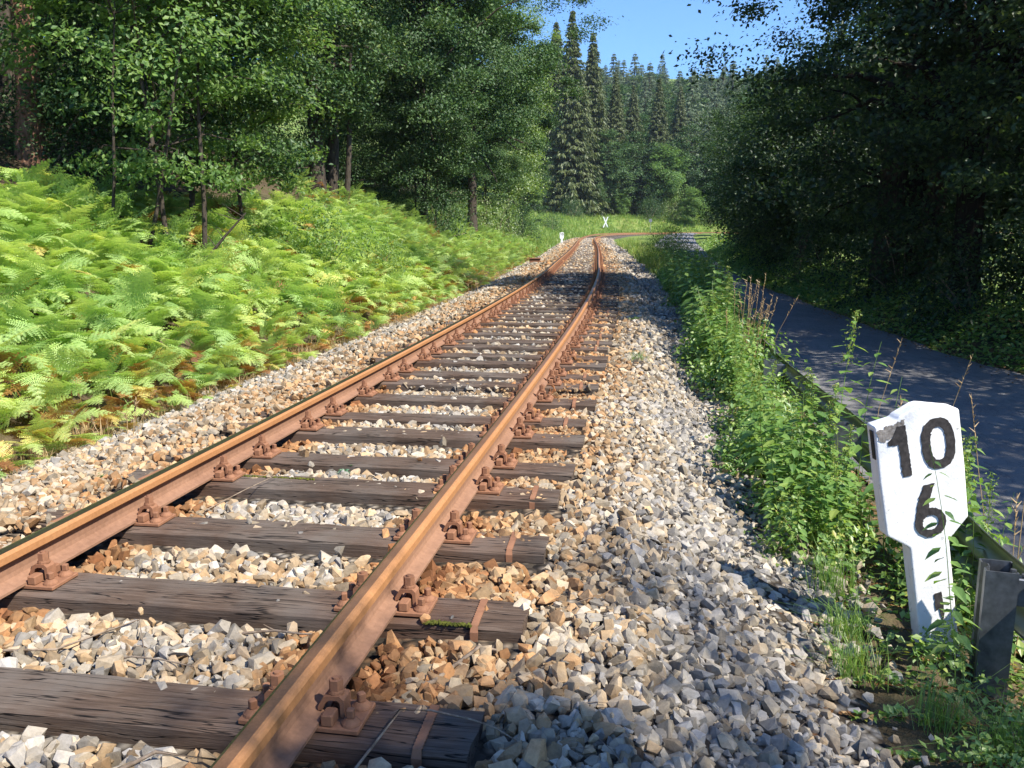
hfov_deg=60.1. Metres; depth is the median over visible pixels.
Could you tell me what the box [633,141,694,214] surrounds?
leafy tree
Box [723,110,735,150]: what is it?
spruce tree
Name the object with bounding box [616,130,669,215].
leafy tree
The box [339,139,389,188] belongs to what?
shrub
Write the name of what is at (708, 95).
spruce tree
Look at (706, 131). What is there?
spruce tree
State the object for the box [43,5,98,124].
leafy tree
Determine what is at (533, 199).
birch tree
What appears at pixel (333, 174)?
old trunk
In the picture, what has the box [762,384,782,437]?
nettle plant
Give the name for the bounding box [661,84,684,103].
leafy tree
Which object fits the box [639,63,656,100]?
spruce tree
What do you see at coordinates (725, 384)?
weed clump
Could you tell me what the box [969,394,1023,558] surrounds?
dry grass
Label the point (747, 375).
nettle plant
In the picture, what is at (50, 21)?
leafy tree
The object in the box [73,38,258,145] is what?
shrub
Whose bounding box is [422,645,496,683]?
twig
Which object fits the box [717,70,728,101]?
spruce tree
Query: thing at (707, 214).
shrub
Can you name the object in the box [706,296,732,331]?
nettle plant
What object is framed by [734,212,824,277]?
shrub
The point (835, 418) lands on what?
nettle plant
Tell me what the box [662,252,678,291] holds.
nettle plant
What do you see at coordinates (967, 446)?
nettle plant
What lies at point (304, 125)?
leafy tree
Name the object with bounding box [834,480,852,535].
nettle plant
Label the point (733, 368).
nettle plant
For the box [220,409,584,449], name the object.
railway sleeper
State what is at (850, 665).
grass tuft
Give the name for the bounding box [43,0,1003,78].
sky
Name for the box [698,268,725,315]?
nettle plant
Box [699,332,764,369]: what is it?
weed clump
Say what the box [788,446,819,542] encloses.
nettle plant
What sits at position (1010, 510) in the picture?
nettle plant
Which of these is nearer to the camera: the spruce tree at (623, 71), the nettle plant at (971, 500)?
the nettle plant at (971, 500)
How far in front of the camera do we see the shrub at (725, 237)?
44.65 m
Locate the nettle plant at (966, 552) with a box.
[953,517,987,637]
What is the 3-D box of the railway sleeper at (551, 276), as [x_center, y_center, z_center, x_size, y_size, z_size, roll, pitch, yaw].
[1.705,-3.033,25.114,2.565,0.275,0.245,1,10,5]
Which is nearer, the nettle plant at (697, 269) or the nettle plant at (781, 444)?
the nettle plant at (781, 444)
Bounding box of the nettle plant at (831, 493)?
[819,426,849,522]
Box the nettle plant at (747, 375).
[737,352,756,406]
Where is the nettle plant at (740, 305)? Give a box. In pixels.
[733,287,746,323]
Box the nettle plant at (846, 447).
[834,424,859,511]
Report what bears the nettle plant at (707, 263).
on the ground at (910, 733)
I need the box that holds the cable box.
[529,258,540,262]
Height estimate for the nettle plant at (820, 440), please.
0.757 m
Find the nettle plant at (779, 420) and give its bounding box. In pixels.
[749,380,794,501]
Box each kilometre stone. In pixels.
[560,232,563,242]
[867,401,967,656]
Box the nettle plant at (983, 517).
[955,472,1003,632]
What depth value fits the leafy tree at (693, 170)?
152.15 m
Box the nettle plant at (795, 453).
[760,402,817,526]
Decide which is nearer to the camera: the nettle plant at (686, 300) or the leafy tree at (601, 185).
the nettle plant at (686, 300)
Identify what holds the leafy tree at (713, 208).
on the ground at (910, 733)
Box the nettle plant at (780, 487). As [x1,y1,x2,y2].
[761,455,792,532]
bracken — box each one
[0,158,319,478]
[0,164,489,350]
[272,169,549,283]
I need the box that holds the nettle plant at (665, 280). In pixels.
[659,248,679,299]
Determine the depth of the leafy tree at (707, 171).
154.71 m
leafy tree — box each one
[0,0,15,130]
[0,0,303,234]
[0,0,385,239]
[3,1,79,58]
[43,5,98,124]
[63,0,377,173]
[101,0,362,221]
[232,0,487,199]
[245,6,441,161]
[250,0,448,178]
[319,0,579,221]
[325,1,456,189]
[340,38,492,218]
[358,0,528,205]
[377,0,623,230]
[389,50,496,208]
[442,108,531,224]
[495,132,557,232]
[583,170,612,211]
[591,128,642,213]
[604,83,639,107]
[604,96,645,141]
[606,89,640,107]
[610,191,630,214]
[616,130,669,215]
[623,87,655,103]
[623,105,649,143]
[625,75,648,91]
[627,113,667,149]
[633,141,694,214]
[639,95,674,124]
[642,85,675,105]
[647,115,692,151]
[657,0,1023,323]
[657,73,672,83]
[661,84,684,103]
[663,124,718,213]
[664,97,701,125]
[667,101,712,131]
[671,76,687,94]
[671,87,710,109]
[676,187,709,225]
[684,130,728,210]
[685,64,792,230]
[687,79,867,256]
[687,97,719,127]
[690,76,800,247]
[696,41,925,271]
[697,98,747,232]
[698,78,716,93]
[716,95,746,125]
[721,0,1023,280]
[734,1,985,273]
[819,10,989,260]
[863,0,1023,277]
[924,20,1023,286]
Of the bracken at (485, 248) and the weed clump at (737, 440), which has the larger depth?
the bracken at (485, 248)
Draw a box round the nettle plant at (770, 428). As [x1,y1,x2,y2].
[749,376,805,496]
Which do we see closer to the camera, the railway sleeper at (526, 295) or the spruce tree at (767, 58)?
the railway sleeper at (526, 295)
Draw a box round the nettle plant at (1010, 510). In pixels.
[968,495,1019,613]
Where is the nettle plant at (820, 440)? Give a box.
[801,399,838,495]
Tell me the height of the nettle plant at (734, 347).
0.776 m
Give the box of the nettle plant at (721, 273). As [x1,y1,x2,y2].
[708,253,730,294]
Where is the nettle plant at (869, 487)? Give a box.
[863,378,908,561]
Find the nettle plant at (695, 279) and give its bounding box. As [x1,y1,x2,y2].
[682,260,704,299]
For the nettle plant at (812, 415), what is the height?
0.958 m
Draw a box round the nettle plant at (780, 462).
[765,440,787,497]
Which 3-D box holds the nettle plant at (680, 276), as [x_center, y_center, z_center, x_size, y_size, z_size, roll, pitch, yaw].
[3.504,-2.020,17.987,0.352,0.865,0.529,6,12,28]
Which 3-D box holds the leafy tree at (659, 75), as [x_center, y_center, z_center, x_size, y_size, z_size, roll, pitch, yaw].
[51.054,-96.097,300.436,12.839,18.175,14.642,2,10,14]
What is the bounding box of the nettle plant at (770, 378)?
[752,360,778,430]
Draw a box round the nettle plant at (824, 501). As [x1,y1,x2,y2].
[798,437,838,547]
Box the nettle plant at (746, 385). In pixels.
[737,358,772,453]
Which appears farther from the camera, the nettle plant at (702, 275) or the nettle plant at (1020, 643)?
the nettle plant at (702, 275)
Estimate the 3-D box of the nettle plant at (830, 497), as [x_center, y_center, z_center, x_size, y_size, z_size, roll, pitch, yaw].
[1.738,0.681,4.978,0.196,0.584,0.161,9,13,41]
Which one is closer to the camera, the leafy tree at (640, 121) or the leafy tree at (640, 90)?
the leafy tree at (640, 121)
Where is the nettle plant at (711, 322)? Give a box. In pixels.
[704,312,732,365]
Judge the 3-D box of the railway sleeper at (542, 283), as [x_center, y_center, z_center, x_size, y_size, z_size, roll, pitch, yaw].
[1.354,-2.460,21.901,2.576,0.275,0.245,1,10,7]
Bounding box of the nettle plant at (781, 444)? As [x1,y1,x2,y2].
[773,415,790,488]
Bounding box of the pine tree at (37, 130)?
[9,0,82,170]
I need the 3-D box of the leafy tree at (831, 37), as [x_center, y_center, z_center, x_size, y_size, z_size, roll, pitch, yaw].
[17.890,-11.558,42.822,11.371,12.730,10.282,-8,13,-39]
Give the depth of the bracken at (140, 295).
8.62 m
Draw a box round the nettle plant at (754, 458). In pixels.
[738,369,777,488]
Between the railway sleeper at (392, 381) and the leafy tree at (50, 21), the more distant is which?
the leafy tree at (50, 21)
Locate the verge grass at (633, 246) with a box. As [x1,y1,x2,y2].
[614,238,887,553]
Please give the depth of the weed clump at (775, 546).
4.75 m
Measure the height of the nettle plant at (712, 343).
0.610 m
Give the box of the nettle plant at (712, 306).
[700,290,721,331]
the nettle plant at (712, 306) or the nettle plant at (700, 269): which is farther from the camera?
the nettle plant at (700, 269)
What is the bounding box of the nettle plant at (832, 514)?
[821,444,862,560]
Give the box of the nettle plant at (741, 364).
[733,341,754,415]
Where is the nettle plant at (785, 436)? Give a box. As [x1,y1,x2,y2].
[762,395,802,487]
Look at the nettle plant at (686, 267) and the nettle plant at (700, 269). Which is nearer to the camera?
the nettle plant at (700, 269)
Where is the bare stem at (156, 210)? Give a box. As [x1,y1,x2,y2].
[144,4,201,247]
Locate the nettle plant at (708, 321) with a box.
[699,300,726,351]
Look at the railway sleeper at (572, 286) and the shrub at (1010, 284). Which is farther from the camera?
the railway sleeper at (572, 286)
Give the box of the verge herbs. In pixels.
[786,529,1023,767]
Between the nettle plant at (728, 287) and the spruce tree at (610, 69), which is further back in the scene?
the spruce tree at (610, 69)
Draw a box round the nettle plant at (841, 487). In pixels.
[822,448,859,534]
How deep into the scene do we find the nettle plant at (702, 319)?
9.81 m
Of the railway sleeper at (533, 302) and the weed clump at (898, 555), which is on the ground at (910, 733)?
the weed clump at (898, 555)
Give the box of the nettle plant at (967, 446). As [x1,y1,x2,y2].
[951,437,976,596]
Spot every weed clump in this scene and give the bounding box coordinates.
[654,262,681,282]
[661,276,712,307]
[667,281,704,303]
[670,293,775,371]
[672,313,742,361]
[674,299,747,327]
[675,287,739,322]
[675,294,736,318]
[677,293,752,339]
[678,267,738,297]
[678,297,739,329]
[678,336,781,391]
[678,341,782,384]
[679,312,738,355]
[684,330,768,393]
[685,313,786,360]
[688,333,807,402]
[692,304,775,339]
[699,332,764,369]
[699,357,787,407]
[701,303,773,340]
[704,415,788,479]
[705,430,800,480]
[707,386,824,443]
[710,383,825,440]
[719,407,821,475]
[721,305,772,337]
[730,363,791,404]
[732,360,818,433]
[736,465,878,532]
[741,460,825,532]
[743,481,876,580]
[749,468,864,520]
[756,400,827,465]
[758,460,854,555]
[778,437,862,492]
[877,457,1022,635]
[884,524,1003,622]
[915,612,987,683]
[956,689,1023,767]
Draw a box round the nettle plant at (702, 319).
[693,288,720,361]
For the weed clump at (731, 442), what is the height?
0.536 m
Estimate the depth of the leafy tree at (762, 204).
33.05 m
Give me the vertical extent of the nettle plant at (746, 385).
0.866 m
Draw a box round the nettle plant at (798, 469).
[763,390,814,517]
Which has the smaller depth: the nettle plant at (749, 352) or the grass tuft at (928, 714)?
the grass tuft at (928, 714)
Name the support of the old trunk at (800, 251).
on the ground at (910, 733)
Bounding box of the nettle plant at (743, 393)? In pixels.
[735,375,745,414]
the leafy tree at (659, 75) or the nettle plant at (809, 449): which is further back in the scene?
the leafy tree at (659, 75)
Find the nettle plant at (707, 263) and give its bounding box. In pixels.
[692,250,717,293]
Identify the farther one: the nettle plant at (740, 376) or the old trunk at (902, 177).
the old trunk at (902, 177)
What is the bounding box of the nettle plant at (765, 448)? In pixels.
[753,423,768,478]
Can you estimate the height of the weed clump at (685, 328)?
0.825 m
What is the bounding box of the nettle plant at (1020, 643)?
[1013,639,1023,656]
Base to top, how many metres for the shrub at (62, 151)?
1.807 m
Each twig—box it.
[2,619,146,662]
[120,750,216,767]
[123,655,193,666]
[204,474,277,510]
[242,624,319,634]
[354,689,516,767]
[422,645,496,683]
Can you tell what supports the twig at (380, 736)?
on the railway sleeper at (126, 710)
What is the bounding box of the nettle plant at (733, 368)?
[729,354,741,392]
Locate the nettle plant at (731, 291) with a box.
[721,273,740,314]
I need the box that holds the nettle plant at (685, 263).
[679,249,691,285]
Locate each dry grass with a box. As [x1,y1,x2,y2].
[119,399,154,433]
[466,280,479,299]
[724,274,798,356]
[866,339,972,500]
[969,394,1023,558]
[1010,493,1021,674]
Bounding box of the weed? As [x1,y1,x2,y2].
[337,465,351,474]
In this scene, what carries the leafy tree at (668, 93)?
on the ground at (910, 733)
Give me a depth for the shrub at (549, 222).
109.92 m
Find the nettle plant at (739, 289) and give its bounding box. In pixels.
[727,270,745,306]
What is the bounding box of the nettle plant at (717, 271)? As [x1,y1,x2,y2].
[698,258,725,315]
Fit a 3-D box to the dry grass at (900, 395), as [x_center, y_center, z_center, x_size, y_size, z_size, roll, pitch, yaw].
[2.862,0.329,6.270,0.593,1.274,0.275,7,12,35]
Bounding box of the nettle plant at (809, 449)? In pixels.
[795,373,833,489]
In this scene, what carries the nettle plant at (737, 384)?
on the ground at (910, 733)
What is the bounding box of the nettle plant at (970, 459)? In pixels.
[951,433,992,567]
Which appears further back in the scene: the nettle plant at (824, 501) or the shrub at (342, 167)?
the shrub at (342, 167)
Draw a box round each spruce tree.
[525,19,563,207]
[534,11,608,216]
[582,33,621,216]
[599,77,608,109]
[602,65,610,85]
[603,54,626,92]
[605,74,639,215]
[609,64,623,91]
[619,60,627,85]
[623,93,631,112]
[624,85,654,212]
[627,54,642,89]
[638,74,652,112]
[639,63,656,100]
[639,65,645,79]
[644,78,679,211]
[646,73,656,96]
[655,54,669,80]
[662,74,672,93]
[668,87,696,207]
[672,79,681,95]
[683,73,708,142]
[685,102,700,155]
[694,111,716,201]
[701,84,714,110]
[702,62,711,77]
[705,75,719,109]
[710,93,723,114]
[713,106,726,139]
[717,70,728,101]
[717,96,724,110]
[722,61,745,113]
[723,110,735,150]
[729,85,741,112]
[761,55,770,80]
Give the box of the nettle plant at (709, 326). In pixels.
[704,312,722,353]
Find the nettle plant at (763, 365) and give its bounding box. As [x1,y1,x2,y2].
[737,351,769,417]
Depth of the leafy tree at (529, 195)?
76.08 m
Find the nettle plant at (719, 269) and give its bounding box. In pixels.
[711,256,735,303]
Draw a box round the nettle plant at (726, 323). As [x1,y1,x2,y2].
[712,301,732,348]
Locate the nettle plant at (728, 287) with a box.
[714,265,748,329]
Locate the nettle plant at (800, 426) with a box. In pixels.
[786,394,811,468]
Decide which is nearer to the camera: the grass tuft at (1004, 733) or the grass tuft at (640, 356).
the grass tuft at (1004, 733)
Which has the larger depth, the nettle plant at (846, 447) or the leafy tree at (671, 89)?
the leafy tree at (671, 89)
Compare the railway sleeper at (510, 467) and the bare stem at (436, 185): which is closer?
the railway sleeper at (510, 467)
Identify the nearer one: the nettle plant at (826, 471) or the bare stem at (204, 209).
the nettle plant at (826, 471)
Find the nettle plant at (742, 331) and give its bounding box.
[730,309,751,356]
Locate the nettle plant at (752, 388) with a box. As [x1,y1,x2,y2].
[743,372,763,419]
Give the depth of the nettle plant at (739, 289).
13.13 m
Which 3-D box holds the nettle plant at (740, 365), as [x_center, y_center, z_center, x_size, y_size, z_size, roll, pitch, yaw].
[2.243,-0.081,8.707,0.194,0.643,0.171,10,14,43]
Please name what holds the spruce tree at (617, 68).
on the ground at (910, 733)
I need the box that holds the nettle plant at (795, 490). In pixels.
[783,441,813,523]
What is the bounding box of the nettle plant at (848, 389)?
[814,309,866,446]
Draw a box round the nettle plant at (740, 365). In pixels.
[729,344,750,400]
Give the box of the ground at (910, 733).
[0,49,1023,767]
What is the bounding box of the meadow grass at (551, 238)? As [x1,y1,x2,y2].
[271,155,1011,257]
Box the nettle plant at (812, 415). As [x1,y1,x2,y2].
[780,365,829,492]
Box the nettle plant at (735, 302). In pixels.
[723,283,745,331]
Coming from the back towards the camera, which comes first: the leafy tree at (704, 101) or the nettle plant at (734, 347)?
the leafy tree at (704, 101)
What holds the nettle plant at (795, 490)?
on the ground at (910, 733)
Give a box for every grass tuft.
[626,350,659,360]
[723,516,893,600]
[755,569,906,644]
[785,611,911,689]
[864,646,1023,767]
[875,648,1022,743]
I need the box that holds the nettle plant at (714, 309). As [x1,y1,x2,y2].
[705,292,726,356]
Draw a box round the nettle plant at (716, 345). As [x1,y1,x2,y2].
[708,332,731,361]
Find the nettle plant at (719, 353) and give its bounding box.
[711,326,727,389]
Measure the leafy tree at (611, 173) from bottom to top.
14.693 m
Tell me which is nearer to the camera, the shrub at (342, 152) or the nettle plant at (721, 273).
the nettle plant at (721, 273)
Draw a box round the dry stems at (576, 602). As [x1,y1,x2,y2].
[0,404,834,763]
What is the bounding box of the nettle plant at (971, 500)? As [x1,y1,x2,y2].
[950,449,983,624]
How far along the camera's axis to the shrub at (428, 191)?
53.16 m
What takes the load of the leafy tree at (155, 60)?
on the ground at (910, 733)
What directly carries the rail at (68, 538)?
on the railway sleeper
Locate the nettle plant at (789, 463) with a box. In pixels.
[782,434,816,505]
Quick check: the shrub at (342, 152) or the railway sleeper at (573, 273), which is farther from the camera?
the shrub at (342, 152)
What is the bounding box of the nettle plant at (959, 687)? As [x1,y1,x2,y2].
[949,643,975,720]
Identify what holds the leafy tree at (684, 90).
on the ground at (910, 733)
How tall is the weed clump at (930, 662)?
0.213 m
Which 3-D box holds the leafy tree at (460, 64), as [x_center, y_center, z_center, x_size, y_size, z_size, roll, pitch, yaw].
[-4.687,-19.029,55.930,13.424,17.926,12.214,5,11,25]
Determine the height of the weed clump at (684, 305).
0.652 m
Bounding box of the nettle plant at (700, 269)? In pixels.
[687,255,707,296]
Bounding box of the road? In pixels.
[655,233,1023,642]
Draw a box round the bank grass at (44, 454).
[1,271,505,474]
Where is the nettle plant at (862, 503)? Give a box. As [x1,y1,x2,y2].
[845,458,882,554]
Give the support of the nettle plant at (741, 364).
on the ground at (910, 733)
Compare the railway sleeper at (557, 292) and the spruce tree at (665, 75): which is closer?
the railway sleeper at (557, 292)
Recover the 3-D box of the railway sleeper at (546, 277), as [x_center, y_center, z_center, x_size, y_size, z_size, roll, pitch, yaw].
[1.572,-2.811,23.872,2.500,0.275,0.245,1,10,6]
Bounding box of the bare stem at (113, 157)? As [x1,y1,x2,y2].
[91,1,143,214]
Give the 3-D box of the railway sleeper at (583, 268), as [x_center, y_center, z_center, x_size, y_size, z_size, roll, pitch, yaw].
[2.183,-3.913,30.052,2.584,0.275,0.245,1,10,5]
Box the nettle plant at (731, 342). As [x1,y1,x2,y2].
[720,319,742,376]
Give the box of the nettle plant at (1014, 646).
[1011,635,1023,663]
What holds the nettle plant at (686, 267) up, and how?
on the ground at (910, 733)
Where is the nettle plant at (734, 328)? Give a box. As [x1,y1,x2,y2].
[727,317,741,361]
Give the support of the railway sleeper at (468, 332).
on the ballast bed
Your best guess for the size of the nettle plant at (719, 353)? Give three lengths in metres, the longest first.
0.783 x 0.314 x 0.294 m
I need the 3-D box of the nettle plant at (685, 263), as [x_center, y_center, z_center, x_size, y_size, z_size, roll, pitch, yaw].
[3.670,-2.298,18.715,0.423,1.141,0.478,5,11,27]
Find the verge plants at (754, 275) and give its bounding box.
[697,233,1023,373]
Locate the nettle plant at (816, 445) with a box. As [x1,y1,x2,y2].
[797,400,839,495]
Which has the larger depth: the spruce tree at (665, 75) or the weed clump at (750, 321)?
the spruce tree at (665, 75)
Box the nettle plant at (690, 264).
[683,247,702,289]
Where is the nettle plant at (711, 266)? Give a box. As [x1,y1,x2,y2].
[703,260,716,293]
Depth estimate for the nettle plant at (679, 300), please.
16.89 m
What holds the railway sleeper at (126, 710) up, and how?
on the ballast bed
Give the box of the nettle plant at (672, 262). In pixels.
[665,244,679,289]
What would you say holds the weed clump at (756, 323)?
on the ground at (910, 733)
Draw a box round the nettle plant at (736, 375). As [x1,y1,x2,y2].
[730,355,745,406]
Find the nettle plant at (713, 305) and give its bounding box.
[695,281,724,338]
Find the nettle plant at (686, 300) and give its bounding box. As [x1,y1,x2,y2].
[676,266,710,330]
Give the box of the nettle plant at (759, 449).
[737,390,768,475]
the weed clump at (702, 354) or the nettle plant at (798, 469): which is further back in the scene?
the weed clump at (702, 354)
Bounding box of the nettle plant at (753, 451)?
[752,417,767,477]
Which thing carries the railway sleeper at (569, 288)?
on the ballast bed
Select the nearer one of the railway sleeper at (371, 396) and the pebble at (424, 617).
the pebble at (424, 617)
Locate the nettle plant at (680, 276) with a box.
[675,264,689,300]
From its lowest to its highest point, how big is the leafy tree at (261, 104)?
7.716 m
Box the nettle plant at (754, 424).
[742,383,782,466]
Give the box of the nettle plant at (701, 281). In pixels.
[696,271,707,291]
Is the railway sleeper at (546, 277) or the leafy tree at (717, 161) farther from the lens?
the leafy tree at (717, 161)
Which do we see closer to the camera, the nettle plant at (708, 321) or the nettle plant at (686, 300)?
the nettle plant at (708, 321)
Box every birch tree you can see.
[481,0,571,232]
[487,64,557,217]
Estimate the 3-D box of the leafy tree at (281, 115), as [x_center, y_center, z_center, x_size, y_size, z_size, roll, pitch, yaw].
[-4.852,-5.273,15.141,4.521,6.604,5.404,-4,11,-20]
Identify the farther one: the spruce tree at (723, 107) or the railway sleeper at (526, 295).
the spruce tree at (723, 107)
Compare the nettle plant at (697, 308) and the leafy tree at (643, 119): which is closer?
the nettle plant at (697, 308)
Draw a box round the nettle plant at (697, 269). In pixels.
[690,253,706,287]
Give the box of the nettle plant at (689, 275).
[679,257,705,302]
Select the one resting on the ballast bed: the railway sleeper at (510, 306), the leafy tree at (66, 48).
the railway sleeper at (510, 306)
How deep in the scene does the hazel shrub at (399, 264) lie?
18.41 m
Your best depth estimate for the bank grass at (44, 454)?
8.56 m
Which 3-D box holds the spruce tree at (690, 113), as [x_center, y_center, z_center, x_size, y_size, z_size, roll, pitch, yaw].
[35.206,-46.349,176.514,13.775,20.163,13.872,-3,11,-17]
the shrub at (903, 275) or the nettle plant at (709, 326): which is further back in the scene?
the shrub at (903, 275)
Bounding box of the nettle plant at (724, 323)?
[717,306,737,343]
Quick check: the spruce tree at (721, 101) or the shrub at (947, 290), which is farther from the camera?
the spruce tree at (721, 101)
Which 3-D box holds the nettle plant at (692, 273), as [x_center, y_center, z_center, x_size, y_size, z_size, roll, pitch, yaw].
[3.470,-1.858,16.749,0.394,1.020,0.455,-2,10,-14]
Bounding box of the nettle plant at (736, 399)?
[727,379,744,428]
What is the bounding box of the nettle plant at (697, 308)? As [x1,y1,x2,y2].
[685,286,707,333]
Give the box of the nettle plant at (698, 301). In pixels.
[696,285,710,318]
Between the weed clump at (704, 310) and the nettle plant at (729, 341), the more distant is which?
the weed clump at (704, 310)
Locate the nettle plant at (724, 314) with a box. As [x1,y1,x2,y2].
[707,293,737,345]
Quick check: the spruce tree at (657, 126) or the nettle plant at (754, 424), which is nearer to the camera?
the nettle plant at (754, 424)
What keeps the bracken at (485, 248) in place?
on the ground at (910, 733)
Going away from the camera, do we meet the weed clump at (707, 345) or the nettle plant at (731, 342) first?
the nettle plant at (731, 342)
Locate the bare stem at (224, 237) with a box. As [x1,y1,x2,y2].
[202,205,245,254]
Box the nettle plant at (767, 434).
[762,402,779,466]
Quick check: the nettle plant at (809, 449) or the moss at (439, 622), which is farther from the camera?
the nettle plant at (809, 449)
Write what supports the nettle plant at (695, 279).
on the ground at (910, 733)
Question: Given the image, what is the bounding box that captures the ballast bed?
[0,233,886,767]
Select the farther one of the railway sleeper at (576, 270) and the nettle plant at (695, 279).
the railway sleeper at (576, 270)
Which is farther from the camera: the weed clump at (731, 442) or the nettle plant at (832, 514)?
the weed clump at (731, 442)
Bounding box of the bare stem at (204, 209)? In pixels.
[169,37,219,256]
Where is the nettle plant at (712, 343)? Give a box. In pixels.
[709,339,722,390]
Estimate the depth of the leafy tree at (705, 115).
187.03 m
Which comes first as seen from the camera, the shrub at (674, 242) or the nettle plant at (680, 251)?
the nettle plant at (680, 251)
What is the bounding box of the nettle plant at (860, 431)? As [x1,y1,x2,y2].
[839,344,889,522]
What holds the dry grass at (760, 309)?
on the ground at (910, 733)
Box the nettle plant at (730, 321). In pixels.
[718,320,739,381]
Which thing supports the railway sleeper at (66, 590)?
on the ballast bed
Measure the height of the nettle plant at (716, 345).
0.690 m
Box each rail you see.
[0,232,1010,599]
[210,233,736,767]
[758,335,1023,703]
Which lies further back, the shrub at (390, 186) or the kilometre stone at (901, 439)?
the shrub at (390, 186)
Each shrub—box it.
[0,4,117,126]
[0,52,140,174]
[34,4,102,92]
[38,17,183,136]
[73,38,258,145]
[107,65,310,178]
[196,97,307,162]
[205,102,329,175]
[250,179,398,282]
[288,122,364,177]
[291,119,385,186]
[304,130,397,190]
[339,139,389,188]
[342,127,400,191]
[345,217,429,280]
[360,142,414,193]
[387,183,420,202]
[399,174,457,211]
[401,168,479,239]
[438,183,497,228]
[477,181,526,238]
[500,191,548,242]
[538,206,569,232]
[559,193,588,217]
[632,187,670,218]
[638,219,703,263]
[640,207,682,251]
[643,227,715,272]
[654,235,724,282]
[657,189,687,220]
[696,198,720,224]
[703,216,743,252]
[713,210,778,264]
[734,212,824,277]
[749,202,899,291]
[779,250,832,291]
[814,188,990,311]
[875,202,1023,343]
[899,196,1023,294]
[938,209,1023,311]
[982,220,1023,323]
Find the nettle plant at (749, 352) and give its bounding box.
[732,332,756,380]
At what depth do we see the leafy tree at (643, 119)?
167.74 m
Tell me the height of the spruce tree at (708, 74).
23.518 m
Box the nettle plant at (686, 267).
[675,251,691,283]
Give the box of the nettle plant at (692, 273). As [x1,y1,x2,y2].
[684,259,701,295]
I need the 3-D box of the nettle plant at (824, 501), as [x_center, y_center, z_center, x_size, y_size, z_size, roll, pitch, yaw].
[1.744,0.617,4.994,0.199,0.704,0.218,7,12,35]
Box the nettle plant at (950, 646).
[924,558,970,673]
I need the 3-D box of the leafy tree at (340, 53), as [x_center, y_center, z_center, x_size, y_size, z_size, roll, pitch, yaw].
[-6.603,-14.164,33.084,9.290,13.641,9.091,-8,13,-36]
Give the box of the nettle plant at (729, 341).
[723,321,747,399]
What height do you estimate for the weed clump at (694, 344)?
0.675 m
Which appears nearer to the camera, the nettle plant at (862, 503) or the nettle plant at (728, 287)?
the nettle plant at (862, 503)
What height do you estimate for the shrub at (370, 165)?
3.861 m
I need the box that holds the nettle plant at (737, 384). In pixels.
[732,373,744,402]
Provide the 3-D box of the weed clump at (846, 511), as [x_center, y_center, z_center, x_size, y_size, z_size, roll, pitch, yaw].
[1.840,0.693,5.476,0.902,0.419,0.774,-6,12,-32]
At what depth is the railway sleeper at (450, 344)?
10.49 m
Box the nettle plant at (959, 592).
[922,445,981,686]
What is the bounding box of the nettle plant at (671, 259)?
[664,249,686,286]
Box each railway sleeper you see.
[0,547,531,642]
[0,667,484,767]
[20,493,549,563]
[122,453,560,509]
[165,433,575,481]
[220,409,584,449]
[254,397,586,431]
[290,379,596,410]
[325,365,598,393]
[345,358,599,382]
[365,347,606,370]
[378,341,608,362]
[398,333,608,353]
[406,329,612,346]
[422,322,612,339]
[433,319,611,333]
[444,313,615,328]
[453,309,616,322]
[460,306,615,318]
[466,302,617,314]
[472,300,617,310]
[482,297,616,307]
[486,295,618,304]
[489,292,618,301]
[495,290,616,298]
[500,288,619,296]
[506,284,617,291]
[506,285,618,293]
[512,282,618,289]
[513,281,618,287]
[516,279,618,285]
[517,278,618,283]
[520,276,617,282]
[526,273,617,278]
[526,274,616,280]
[532,270,615,275]
[532,271,607,276]
[533,269,615,273]
[533,272,617,277]
[536,266,614,270]
[540,268,614,272]
[542,267,615,271]
[547,261,612,264]
[550,265,614,269]
[552,259,610,262]
[558,265,613,268]
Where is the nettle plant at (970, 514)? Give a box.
[951,427,975,586]
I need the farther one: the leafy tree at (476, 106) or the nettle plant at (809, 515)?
the leafy tree at (476, 106)
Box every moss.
[243,475,314,479]
[423,619,471,627]
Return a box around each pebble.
[350,468,360,475]
[420,613,430,623]
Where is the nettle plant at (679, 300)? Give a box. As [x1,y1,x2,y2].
[673,274,684,307]
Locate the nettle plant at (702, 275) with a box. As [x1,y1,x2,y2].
[695,258,713,295]
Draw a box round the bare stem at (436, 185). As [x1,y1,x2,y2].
[429,122,439,220]
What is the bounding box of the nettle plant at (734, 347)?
[721,328,747,383]
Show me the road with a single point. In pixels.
(932, 376)
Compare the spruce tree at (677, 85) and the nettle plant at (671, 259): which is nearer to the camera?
the nettle plant at (671, 259)
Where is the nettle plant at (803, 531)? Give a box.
[784,491,807,563]
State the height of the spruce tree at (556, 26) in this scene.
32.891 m
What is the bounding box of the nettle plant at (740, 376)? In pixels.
[732,360,745,403]
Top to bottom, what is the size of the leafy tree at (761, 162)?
7.372 m
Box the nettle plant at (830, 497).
[811,457,837,550]
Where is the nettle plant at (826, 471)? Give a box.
[818,452,845,518]
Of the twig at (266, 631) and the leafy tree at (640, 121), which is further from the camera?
the leafy tree at (640, 121)
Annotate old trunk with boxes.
[320,20,338,196]
[342,32,359,202]
[791,78,847,284]
[867,0,918,298]
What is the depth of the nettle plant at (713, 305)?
11.02 m
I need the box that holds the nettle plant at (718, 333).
[714,324,723,344]
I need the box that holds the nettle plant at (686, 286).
[675,260,692,303]
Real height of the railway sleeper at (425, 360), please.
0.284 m
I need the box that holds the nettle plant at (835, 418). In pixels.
[805,382,857,513]
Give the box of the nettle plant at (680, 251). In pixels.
[676,244,685,260]
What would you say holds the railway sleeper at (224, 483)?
on the ballast bed

